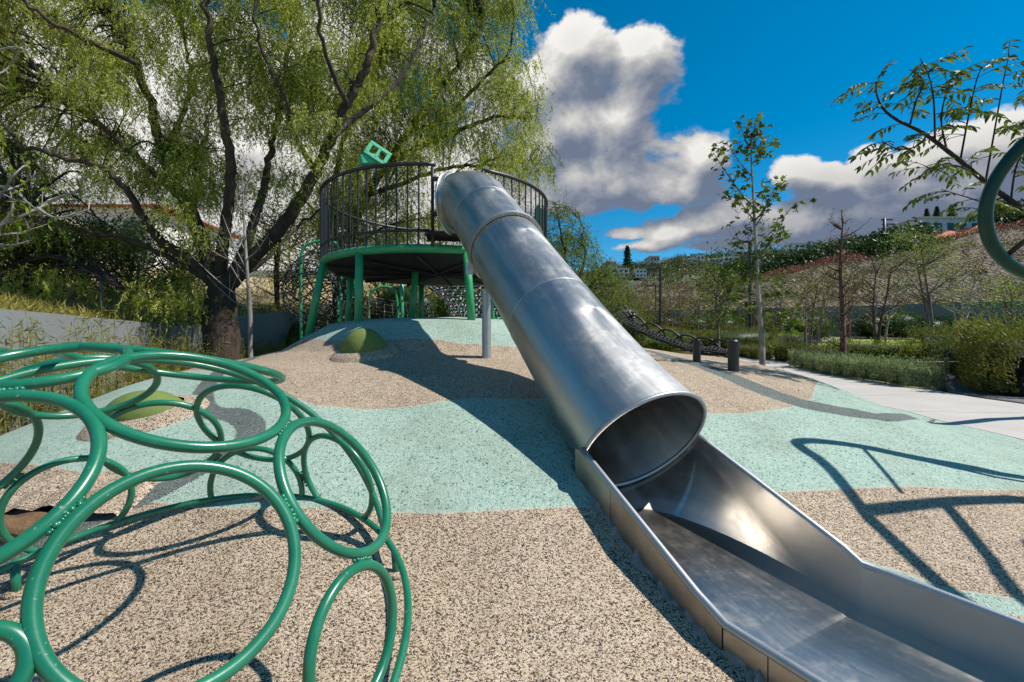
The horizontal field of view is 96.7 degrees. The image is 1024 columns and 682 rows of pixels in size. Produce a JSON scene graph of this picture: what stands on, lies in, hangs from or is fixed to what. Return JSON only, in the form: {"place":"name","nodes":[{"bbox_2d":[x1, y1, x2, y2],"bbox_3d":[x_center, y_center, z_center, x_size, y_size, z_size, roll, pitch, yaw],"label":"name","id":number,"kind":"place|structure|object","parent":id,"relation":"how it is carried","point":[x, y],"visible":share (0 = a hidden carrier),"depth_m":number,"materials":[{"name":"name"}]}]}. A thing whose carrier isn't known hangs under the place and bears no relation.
{"place":"outdoors","nodes":[
{"label":"outdoors","id":0,"kind":"place"},
{"bbox_2d":[0,255,483,331],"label":"dry bank","id":1,"kind":"structure","parent":0,"point":[258,294],"depth_m":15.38,"materials":[{"name":"plant"}]},
{"bbox_2d":[0,172,120,296],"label":"scrub tree","id":2,"kind":"object","parent":1,"relation":"on","point":[17,255],"visible":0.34,"depth_m":10.10,"materials":[{"name":"green plant"}]},
{"bbox_2d":[0,195,131,294],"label":"scrub tree","id":3,"kind":"object","parent":1,"relation":"on","point":[75,239],"visible":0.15,"depth_m":11.05,"materials":[{"name":"green plant"}]},
{"bbox_2d":[0,177,155,296],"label":"scrub tree","id":4,"kind":"object","parent":1,"relation":"on","point":[87,217],"visible":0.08,"depth_m":11.88,"materials":[{"name":"green plant"}]},
{"bbox_2d":[57,203,185,301],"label":"scrub tree","id":5,"kind":"object","parent":1,"relation":"on","point":[130,271],"visible":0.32,"depth_m":12.18,"materials":[{"name":"green plant"}]},
{"bbox_2d":[42,204,243,268],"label":"white house","id":6,"kind":"structure","parent":1,"relation":"on","point":[111,211],"depth_m":21.00,"materials":[{"name":"ceramic"}]},
{"bbox_2d":[123,221,144,251],"bbox_3d":[-17.388,-4.812,20.970,0.936,1.440,0.100,0,0,0],"label":"window","id":7,"kind":"structure","parent":6,"relation":"in","point":[124,221],"depth_m":20.92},
{"bbox_2d":[101,197,236,302],"bbox_3d":[-9.355,-2.494,12.976,3.494,3.557,3.953,0,0,0],"label":"scrub tree","id":8,"kind":"object","parent":1,"relation":"on","point":[160,259],"visible":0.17,"depth_m":12.37,"materials":[{"name":"green plant"}]},
{"bbox_2d":[213,195,330,299],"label":"scrub tree","id":9,"kind":"object","parent":1,"relation":"on","point":[283,263],"visible":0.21,"depth_m":17.61,"materials":[{"name":"green plant"}]},
{"bbox_2d":[207,157,344,309],"bbox_3d":[-7.502,-2.997,14.967,4.691,6.485,4.857,0,0,34],"label":"scrub tree","id":10,"kind":"object","parent":1,"relation":"on","point":[277,278],"visible":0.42,"depth_m":15.02,"materials":[{"name":"green plant"}]},
{"bbox_2d":[255,161,372,307],"bbox_3d":[-6.998,-3.695,16.067,5.149,5.393,4.375,0,0,24],"label":"scrub tree","id":11,"kind":"object","parent":1,"relation":"on","point":[316,246],"visible":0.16,"depth_m":15.81,"materials":[{"name":"green plant"}]},
{"bbox_2d":[305,163,435,296],"bbox_3d":[-5.081,-3.846,16.679,5.338,6.201,6.334,0,0,-25],"label":"scrub tree","id":12,"kind":"object","parent":1,"relation":"on","point":[388,224],"visible":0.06,"depth_m":16.69,"materials":[{"name":"green plant"}]},
{"bbox_2d":[379,171,461,300],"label":"scrub tree","id":13,"kind":"object","parent":1,"relation":"on","point":[423,214],"visible":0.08,"depth_m":17.45,"materials":[{"name":"green plant"}]},
{"bbox_2d":[417,160,549,243],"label":"scrub tree","id":14,"kind":"object","parent":1,"relation":"on","point":[509,193],"visible":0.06,"depth_m":18.03,"materials":[{"name":"green plant"}]},
{"bbox_2d":[249,258,771,286],"bbox_3d":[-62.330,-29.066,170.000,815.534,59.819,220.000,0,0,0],"label":"hill","id":15,"kind":"structure","parent":0,"point":[631,281],"depth_m":118.93,"materials":[{"name":"green plant"}]},
{"bbox_2d":[622,245,633,270],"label":"conifer","id":16,"kind":"object","parent":15,"relation":"on","point":[627,254],"visible":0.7,"depth_m":139.52,"materials":[{"name":"green plant"}]},
{"bbox_2d":[630,269,645,278],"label":"hill house","id":17,"kind":"structure","parent":15,"relation":"on","point":[639,273],"depth_m":115.32,"materials":[{"name":"white paint"}]},
{"bbox_2d":[644,255,659,267],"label":"hill house","id":18,"kind":"structure","parent":15,"relation":"on","point":[655,259],"depth_m":134.72,"materials":[{"name":"white paint"}]},
{"bbox_2d":[685,255,704,264],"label":"hill house","id":19,"kind":"structure","parent":15,"relation":"on","point":[699,257],"depth_m":144.05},
{"bbox_2d":[574,232,868,285],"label":"hill woods","id":20,"kind":"object","parent":15,"relation":"on","point":[677,277],"visible":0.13,"depth_m":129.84,"materials":[{"name":"green plant"}]},
{"bbox_2d":[783,243,811,253],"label":"hill house","id":21,"kind":"structure","parent":15,"relation":"on","point":[793,246],"depth_m":153.56,"materials":[{"name":"white paint"}]},
{"bbox_2d":[0,317,1023,681],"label":"playground surface","id":22,"kind":"object","parent":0,"point":[194,591],"visible":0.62,"depth_m":2.15,"materials":[{"name":"rubber"}]},
{"bbox_2d":[0,505,53,543],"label":"rock","id":23,"kind":"object","parent":22,"relation":"on","point":[18,521],"visible":0.18,"depth_m":2.10,"materials":[{"name":"brown stone"}]},
{"bbox_2d":[0,468,159,515],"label":"rubber hump","id":24,"kind":"object","parent":22,"relation":"on","point":[31,495],"visible":0.61,"depth_m":2.24,"materials":[{"name":"beige rubber"}]},
{"bbox_2d":[76,390,209,441],"bbox_3d":[-2.519,0.519,3.140,0.783,0.360,0.601,0,0,0],"label":"rubber mound","id":25,"kind":"object","parent":22,"relation":"on","point":[146,419],"visible":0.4,"depth_m":3.01,"materials":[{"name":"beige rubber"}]},
{"bbox_2d":[0,342,411,681],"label":"ring climbing dome","id":26,"kind":"structure","parent":22,"relation":"on","point":[25,639],"depth_m":1.13,"materials":[{"name":"green paint"}]},
{"bbox_2d":[280,240,433,338],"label":"rope tunnel","id":27,"kind":"structure","parent":22,"relation":"on","point":[340,297],"depth_m":8.31,"materials":[{"name":"green paint"}]},
{"bbox_2d":[329,328,398,362],"bbox_3d":[-1.512,0.103,4.670,0.722,0.470,0.590,0,0,0],"label":"rubber mound","id":28,"kind":"object","parent":22,"relation":"on","point":[362,344],"visible":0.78,"depth_m":4.52,"materials":[{"name":"green rubber"}]},
{"bbox_2d":[304,162,547,336],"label":"lookout platform","id":29,"kind":"structure","parent":22,"relation":"on","point":[413,266],"depth_m":6.02,"materials":[{"name":"green paint"}]},
{"bbox_2d":[358,140,391,173],"bbox_3d":[-1.795,-2.402,5.974,0.418,0.409,0.191,0,0,-22],"label":"play periscope","id":30,"kind":"object","parent":29,"relation":"on","point":[367,157],"visible":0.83,"depth_m":5.90,"materials":[{"name":"green plastic"}]},
{"bbox_2d":[400,284,501,318],"bbox_3d":[-0.757,-0.586,9.880,3.224,1.773,3.250,0,0,0],"label":"rope climbing net","id":31,"kind":"object","parent":22,"relation":"on","point":[444,295],"visible":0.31,"depth_m":9.58,"materials":[{"name":"grey fabric"}]},
{"bbox_2d":[693,339,700,361],"bbox_3d":[2.106,0.132,5.190,0.087,0.309,0.087,0,0,0],"label":"bollard","id":32,"kind":"object","parent":22,"relation":"on","point":[696,350],"visible":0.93,"depth_m":5.16,"materials":[{"name":"grey metal"}]},
{"bbox_2d":[435,170,1023,681],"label":"tube slide","id":33,"kind":"object","parent":22,"relation":"on","point":[755,578],"visible":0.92,"depth_m":2.35,"materials":[{"name":"metal"}]},
{"bbox_2d":[728,340,738,371],"bbox_3d":[2.319,0.177,4.770,0.111,0.381,0.111,0,0,0],"label":"bollard","id":34,"kind":"object","parent":22,"relation":"on","point":[733,355],"visible":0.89,"depth_m":4.73,"materials":[{"name":"grey metal"}]},
{"bbox_2d":[708,112,816,365],"bbox_3d":[6.251,-2.334,11.417,2.620,6.657,1.669,0,0,0],"label":"sapling","id":35,"kind":"object","parent":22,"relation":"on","point":[740,196],"visible":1,"depth_m":11.37,"materials":[{"name":"green plant"}]},
{"bbox_2d":[0,0,1023,270],"label":"sky","id":36,"kind":"structure","parent":0,"point":[645,90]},
{"bbox_2d":[614,304,727,355],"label":"rope bridge","id":37,"kind":"structure","parent":0,"point":[715,350],"depth_m":14.30,"materials":[{"name":"black paint"}]},
{"bbox_2d":[618,337,947,509],"bbox_3d":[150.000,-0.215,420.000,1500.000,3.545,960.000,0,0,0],"label":"ground","id":38,"kind":"structure","parent":0,"point":[931,387],"depth_m":18.53,"materials":[{"name":"brown soil"}]},
{"bbox_2d":[0,38,109,250],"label":"bare tree","id":39,"kind":"object","parent":38,"relation":"on","point":[7,186],"visible":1,"depth_m":3.56,"materials":[{"name":"grey plant"}]},
{"bbox_2d":[0,293,298,434],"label":"reed bed","id":40,"kind":"object","parent":38,"relation":"on","point":[132,379],"visible":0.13,"depth_m":5.43,"materials":[{"name":"green plant"}]},
{"bbox_2d":[0,309,332,434],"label":"retaining wall","id":41,"kind":"structure","parent":38,"relation":"on","point":[272,326],"depth_m":7.21,"materials":[{"name":"grey concrete"}]},
{"bbox_2d":[0,0,436,359],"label":"weeping tree","id":42,"kind":"object","parent":38,"relation":"on","point":[179,159],"visible":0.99,"depth_m":8.85,"materials":[{"name":"green plant"}]},
{"bbox_2d":[192,167,271,357],"bbox_3d":[-4.825,-1.160,7.920,1.456,3.708,0.794,0,0,0],"label":"bare sapling","id":43,"kind":"object","parent":38,"relation":"on","point":[250,319],"visible":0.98,"depth_m":7.88,"materials":[{"name":"grey plant"}]},
{"bbox_2d":[276,303,326,345],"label":"shrub","id":44,"kind":"object","parent":38,"relation":"on","point":[294,331],"visible":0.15,"depth_m":13.52,"materials":[{"name":"green plant"}]},
{"bbox_2d":[317,290,393,326],"bbox_3d":[-5.117,-0.211,14.585,3.017,3.072,2.036,0,0,0],"label":"shrub","id":45,"kind":"object","parent":38,"relation":"on","point":[332,317],"visible":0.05,"depth_m":14.25,"materials":[{"name":"green plant"}]},
{"bbox_2d":[364,282,452,318],"bbox_3d":[-3.478,-0.719,14.777,3.489,3.594,2.065,0,0,0],"label":"shrub","id":46,"kind":"object","parent":38,"relation":"on","point":[388,294],"visible":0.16,"depth_m":14.43,"materials":[{"name":"green plant"}]},
{"bbox_2d":[285,0,564,323],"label":"weeping tree","id":47,"kind":"object","parent":38,"relation":"on","point":[441,127],"visible":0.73,"depth_m":11.34,"materials":[{"name":"green plant"}]},
{"bbox_2d":[425,286,496,316],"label":"shrub","id":48,"kind":"object","parent":38,"relation":"on","point":[442,305],"visible":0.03,"depth_m":14.71,"materials":[{"name":"green plant"}]},
{"bbox_2d":[533,192,639,324],"bbox_3d":[2.015,-2.075,13.782,3.787,5.989,3.689,0,0,0],"label":"light green tree","id":49,"kind":"object","parent":38,"relation":"on","point":[582,242],"visible":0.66,"depth_m":13.31,"materials":[{"name":"green plant"}]},
{"bbox_2d":[605,291,655,346],"bbox_3d":[4.067,-0.498,17.465,3.054,2.984,1.982,0,0,0],"label":"shrub","id":50,"kind":"object","parent":38,"relation":"on","point":[639,338],"visible":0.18,"depth_m":17.20,"materials":[{"name":"green plant"}]},
{"bbox_2d":[626,290,670,328],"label":"young tree","id":51,"kind":"object","parent":38,"relation":"on","point":[648,306],"visible":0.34,"depth_m":26.89,"materials":[{"name":"green plant"}]},
{"bbox_2d":[646,268,660,327],"bbox_3d":[6.851,-1.544,22.000,0.752,3.991,0.180,0,0,0],"label":"lamp post","id":52,"kind":"object","parent":38,"relation":"on","point":[659,293],"visible":0.71,"depth_m":21.95,"materials":[{"name":"grey metal"}]},
{"bbox_2d":[628,270,693,331],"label":"young tree","id":53,"kind":"object","parent":38,"relation":"on","point":[663,310],"visible":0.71,"depth_m":23.08,"materials":[{"name":"green plant"}]},
{"bbox_2d":[640,332,690,352],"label":"bush","id":54,"kind":"object","parent":38,"relation":"on","point":[657,345],"visible":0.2,"depth_m":19.00,"materials":[{"name":"green plant"}]},
{"bbox_2d":[650,312,680,331],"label":"bush","id":55,"kind":"object","parent":38,"relation":"on","point":[663,324],"visible":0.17,"depth_m":28.52,"materials":[{"name":"green plant"}]},
{"bbox_2d":[653,325,709,350],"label":"bush","id":56,"kind":"object","parent":38,"relation":"on","point":[680,333],"visible":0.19,"depth_m":20.64,"materials":[{"name":"green plant"}]},
{"bbox_2d":[658,274,720,331],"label":"young tree","id":57,"kind":"object","parent":38,"relation":"on","point":[690,296],"visible":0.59,"depth_m":25.82,"materials":[{"name":"green plant"}]},
{"bbox_2d":[672,312,710,336],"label":"bush","id":58,"kind":"object","parent":38,"relation":"on","point":[693,324],"visible":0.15,"depth_m":26.05,"materials":[{"name":"green plant"}]},
{"bbox_2d":[670,286,734,337],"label":"young tree","id":59,"kind":"object","parent":38,"relation":"on","point":[699,313],"visible":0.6,"depth_m":19.98,"materials":[{"name":"green plant"}]},
{"bbox_2d":[699,311,747,334],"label":"bush","id":60,"kind":"object","parent":38,"relation":"on","point":[725,324],"visible":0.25,"depth_m":24.73,"materials":[{"name":"green plant"}]},
{"bbox_2d":[683,241,769,356],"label":"young tree","id":61,"kind":"object","parent":38,"relation":"on","point":[717,323],"visible":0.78,"depth_m":16.45,"materials":[{"name":"green plant"}]},
{"bbox_2d":[685,323,788,348],"bbox_3d":[9.359,-0.050,18.970,4.650,1.466,2.318,0,0,0],"label":"bush","id":62,"kind":"object","parent":38,"relation":"on","point":[750,335],"visible":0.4,"depth_m":18.57,"materials":[{"name":"green plant"}]},
{"bbox_2d":[734,241,751,328],"bbox_3d":[9.892,-1.839,19.500,0.778,4.868,0.195,0,0,0],"label":"lamp post","id":63,"kind":"object","parent":38,"relation":"on","point":[749,314],"visible":0.3,"depth_m":19.43,"materials":[{"name":"grey metal"}]},
{"bbox_2d":[734,308,772,329],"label":"bush","id":64,"kind":"object","parent":38,"relation":"on","point":[746,318],"visible":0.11,"depth_m":27.62,"materials":[{"name":"green plant"}]},
{"bbox_2d":[721,277,787,328],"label":"young tree","id":65,"kind":"object","parent":38,"relation":"on","point":[754,318],"visible":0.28,"depth_m":26.76,"materials":[{"name":"green plant"}]},
{"bbox_2d":[768,310,796,336],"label":"bush","id":66,"kind":"object","parent":38,"relation":"on","point":[787,322],"visible":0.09,"depth_m":28.14,"materials":[{"name":"green plant"}]},
{"bbox_2d":[747,268,820,336],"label":"young tree","id":67,"kind":"object","parent":38,"relation":"on","point":[780,308],"visible":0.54,"depth_m":24.31,"materials":[{"name":"green plant"}]},
{"bbox_2d":[778,329,809,345],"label":"bush","id":68,"kind":"object","parent":38,"relation":"on","point":[796,335],"visible":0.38,"depth_m":20.71,"materials":[{"name":"green plant"}]},
{"bbox_2d":[790,309,839,341],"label":"bush","id":69,"kind":"object","parent":38,"relation":"on","point":[825,330],"visible":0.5,"depth_m":25.18,"materials":[{"name":"green plant"}]},
{"bbox_2d":[777,262,863,347],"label":"young tree","id":70,"kind":"object","parent":38,"relation":"on","point":[811,330],"visible":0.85,"depth_m":15.33,"materials":[{"name":"green plant"}]},
{"bbox_2d":[642,301,1023,337],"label":"garden wall","id":71,"kind":"structure","parent":38,"relation":"on","point":[936,310],"depth_m":29.45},
{"bbox_2d":[821,207,871,355],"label":"young tree","id":72,"kind":"object","parent":38,"relation":"on","point":[843,323],"visible":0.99,"depth_m":13.59,"materials":[{"name":"green plant"}]},
{"bbox_2d":[787,346,949,387],"bbox_3d":[8.493,0.532,11.532,0.933,0.759,5.672,0,0,8],"label":"hedge","id":73,"kind":"object","parent":38,"relation":"on","point":[909,372],"visible":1,"depth_m":9.99,"materials":[{"name":"green plant"}]},
{"bbox_2d":[851,312,889,338],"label":"bush","id":74,"kind":"object","parent":38,"relation":"on","point":[863,329],"visible":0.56,"depth_m":28.49,"materials":[{"name":"green plant"}]},
{"bbox_2d":[844,248,915,344],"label":"young tree","id":75,"kind":"object","parent":38,"relation":"on","point":[873,322],"visible":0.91,"depth_m":17.71,"materials":[{"name":"green plant"}]},
{"bbox_2d":[826,337,939,362],"bbox_3d":[13.224,0.268,15.800,3.914,0.958,1.669,0,0,26],"label":"hedge","id":76,"kind":"object","parent":38,"relation":"on","point":[887,348],"visible":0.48,"depth_m":15.53,"materials":[{"name":"green plant"}]},
{"bbox_2d":[877,308,921,338],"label":"bush","id":77,"kind":"object","parent":38,"relation":"on","point":[894,324],"visible":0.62,"depth_m":27.44,"materials":[{"name":"green plant"}]},
{"bbox_2d":[829,39,1023,230],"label":"overhanging tree","id":78,"kind":"object","parent":38,"relation":"on","point":[1003,207],"visible":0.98,"depth_m":4.97,"materials":[{"name":"green plant"}]},
{"bbox_2d":[869,199,985,333],"bbox_3d":[15.546,-2.042,17.136,4.267,5.615,3.134,0,0,-40],"label":"young tree","id":79,"kind":"object","parent":38,"relation":"on","point":[924,299],"visible":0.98,"depth_m":16.88,"materials":[{"name":"green plant"}]},
{"bbox_2d":[901,314,953,339],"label":"bush","id":80,"kind":"object","parent":38,"relation":"on","point":[922,321],"visible":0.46,"depth_m":24.86,"materials":[{"name":"green plant"}]},
{"bbox_2d":[905,321,1015,360],"bbox_3d":[15.983,0.014,15.399,5.105,1.439,1.535,0,0,-6],"label":"hedge","id":81,"kind":"object","parent":38,"relation":"on","point":[932,332],"visible":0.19,"depth_m":15.21,"materials":[{"name":"green plant"}]},
{"bbox_2d":[942,313,981,334],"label":"bush","id":82,"kind":"object","parent":38,"relation":"on","point":[952,317],"visible":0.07,"depth_m":26.54,"materials":[{"name":"green plant"}]},
{"bbox_2d":[961,270,1023,335],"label":"young tree","id":83,"kind":"object","parent":38,"relation":"on","point":[1009,302],"visible":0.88,"depth_m":14.03,"materials":[{"name":"green plant"}]},
{"bbox_2d":[977,136,1023,279],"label":"green play frame","id":84,"kind":"object","parent":38,"relation":"on","point":[999,255],"visible":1,"depth_m":2.96,"materials":[{"name":"paint"}]},
{"bbox_2d":[592,228,1023,309],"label":"netted slope","id":85,"kind":"structure","parent":0,"point":[1012,235],"depth_m":36.70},
{"bbox_2d":[587,222,1023,310],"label":"slope brush","id":86,"kind":"object","parent":85,"relation":"on","point":[864,269],"visible":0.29,"depth_m":38.95,"materials":[{"name":"green plant"}]},
{"bbox_2d":[711,230,905,282],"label":"ridge woods","id":87,"kind":"object","parent":85,"relation":"on","point":[777,263],"visible":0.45,"depth_m":50.09,"materials":[{"name":"green plant"}]},
{"bbox_2d":[754,252,869,280],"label":"red flowering brush","id":88,"kind":"object","parent":85,"relation":"on","point":[836,259],"visible":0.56,"depth_m":47.68,"materials":[{"name":"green plant"}]},
{"bbox_2d":[780,217,942,266],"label":"ridge woods","id":89,"kind":"object","parent":85,"relation":"on","point":[924,229],"visible":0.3,"depth_m":51.38,"materials":[{"name":"green plant"}]},
{"bbox_2d":[881,218,893,237],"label":"floodlight mast","id":90,"kind":"object","parent":85,"relation":"on","point":[884,224],"visible":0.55,"depth_m":51.92,"materials":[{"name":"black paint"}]},
{"bbox_2d":[888,216,977,232],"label":"ridge building","id":91,"kind":"structure","parent":85,"relation":"on","point":[942,221],"depth_m":63.50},
{"bbox_2d":[906,220,1023,249],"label":"red flowering brush","id":92,"kind":"object","parent":85,"relation":"on","point":[975,229],"visible":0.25,"depth_m":50.30,"materials":[{"name":"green plant"}]},
{"bbox_2d":[934,218,1023,239],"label":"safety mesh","id":93,"kind":"object","parent":85,"relation":"attached to","point":[949,232],"visible":0.05,"depth_m":52.32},
{"bbox_2d":[967,198,1023,229],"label":"ridge woods","id":94,"kind":"object","parent":85,"relation":"on","point":[1009,217],"visible":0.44,"depth_m":51.56,"materials":[{"name":"green plant"}]},
{"bbox_2d":[775,339,919,348],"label":"lawn","id":95,"kind":"structure","parent":0,"point":[897,341],"depth_m":25.87,"materials":[{"name":"green plant"}]},
{"bbox_2d":[792,261,867,343],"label":"young tree","id":96,"kind":"object","parent":95,"relation":"on","point":[819,323],"visible":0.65,"depth_m":21.73,"materials":[{"name":"green plant"}]},
{"bbox_2d":[819,263,878,342],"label":"young tree","id":97,"kind":"object","parent":95,"relation":"on","point":[848,330],"visible":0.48,"depth_m":24.83,"materials":[{"name":"green plant"}]},
{"bbox_2d":[850,261,922,344],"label":"young tree","id":98,"kind":"object","parent":95,"relation":"on","point":[889,317],"visible":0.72,"depth_m":21.00,"materials":[{"name":"green plant"}]},
{"bbox_2d":[923,263,993,326],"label":"young tree","id":99,"kind":"object","parent":95,"relation":"on","point":[968,299],"visible":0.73,"depth_m":19.12,"materials":[{"name":"green plant"}]},
{"bbox_2d":[724,354,1023,439],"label":"path","id":100,"kind":"structure","parent":0,"point":[999,417],"depth_m":6.82,"materials":[{"name":"concrete"}]},
{"bbox_2d":[722,341,782,359],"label":"hedge","id":101,"kind":"object","parent":100,"relation":"on","point":[747,351],"visible":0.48,"depth_m":16.84,"materials":[{"name":"green plant"}]},
{"bbox_2d":[765,334,850,360],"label":"hedge","id":102,"kind":"object","parent":100,"relation":"on","point":[783,353],"visible":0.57,"depth_m":15.56,"materials":[{"name":"green plant"}]},
{"bbox_2d":[932,372,1023,403],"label":"gravel path","id":103,"kind":"structure","parent":0,"point":[953,386],"depth_m":8.12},
{"bbox_2d":[924,333,1014,372],"bbox_3d":[13.301,0.302,12.646,3.789,1.135,1.651,0,0,-24],"label":"hedge","id":104,"kind":"object","parent":103,"relation":"on","point":[946,350],"visible":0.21,"depth_m":12.39,"materials":[{"name":"green plant"}]},
{"bbox_2d":[950,309,1023,394],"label":"hedge","id":105,"kind":"object","parent":103,"relation":"on","point":[990,357],"visible":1,"depth_m":7.99,"materials":[{"name":"green plant"}]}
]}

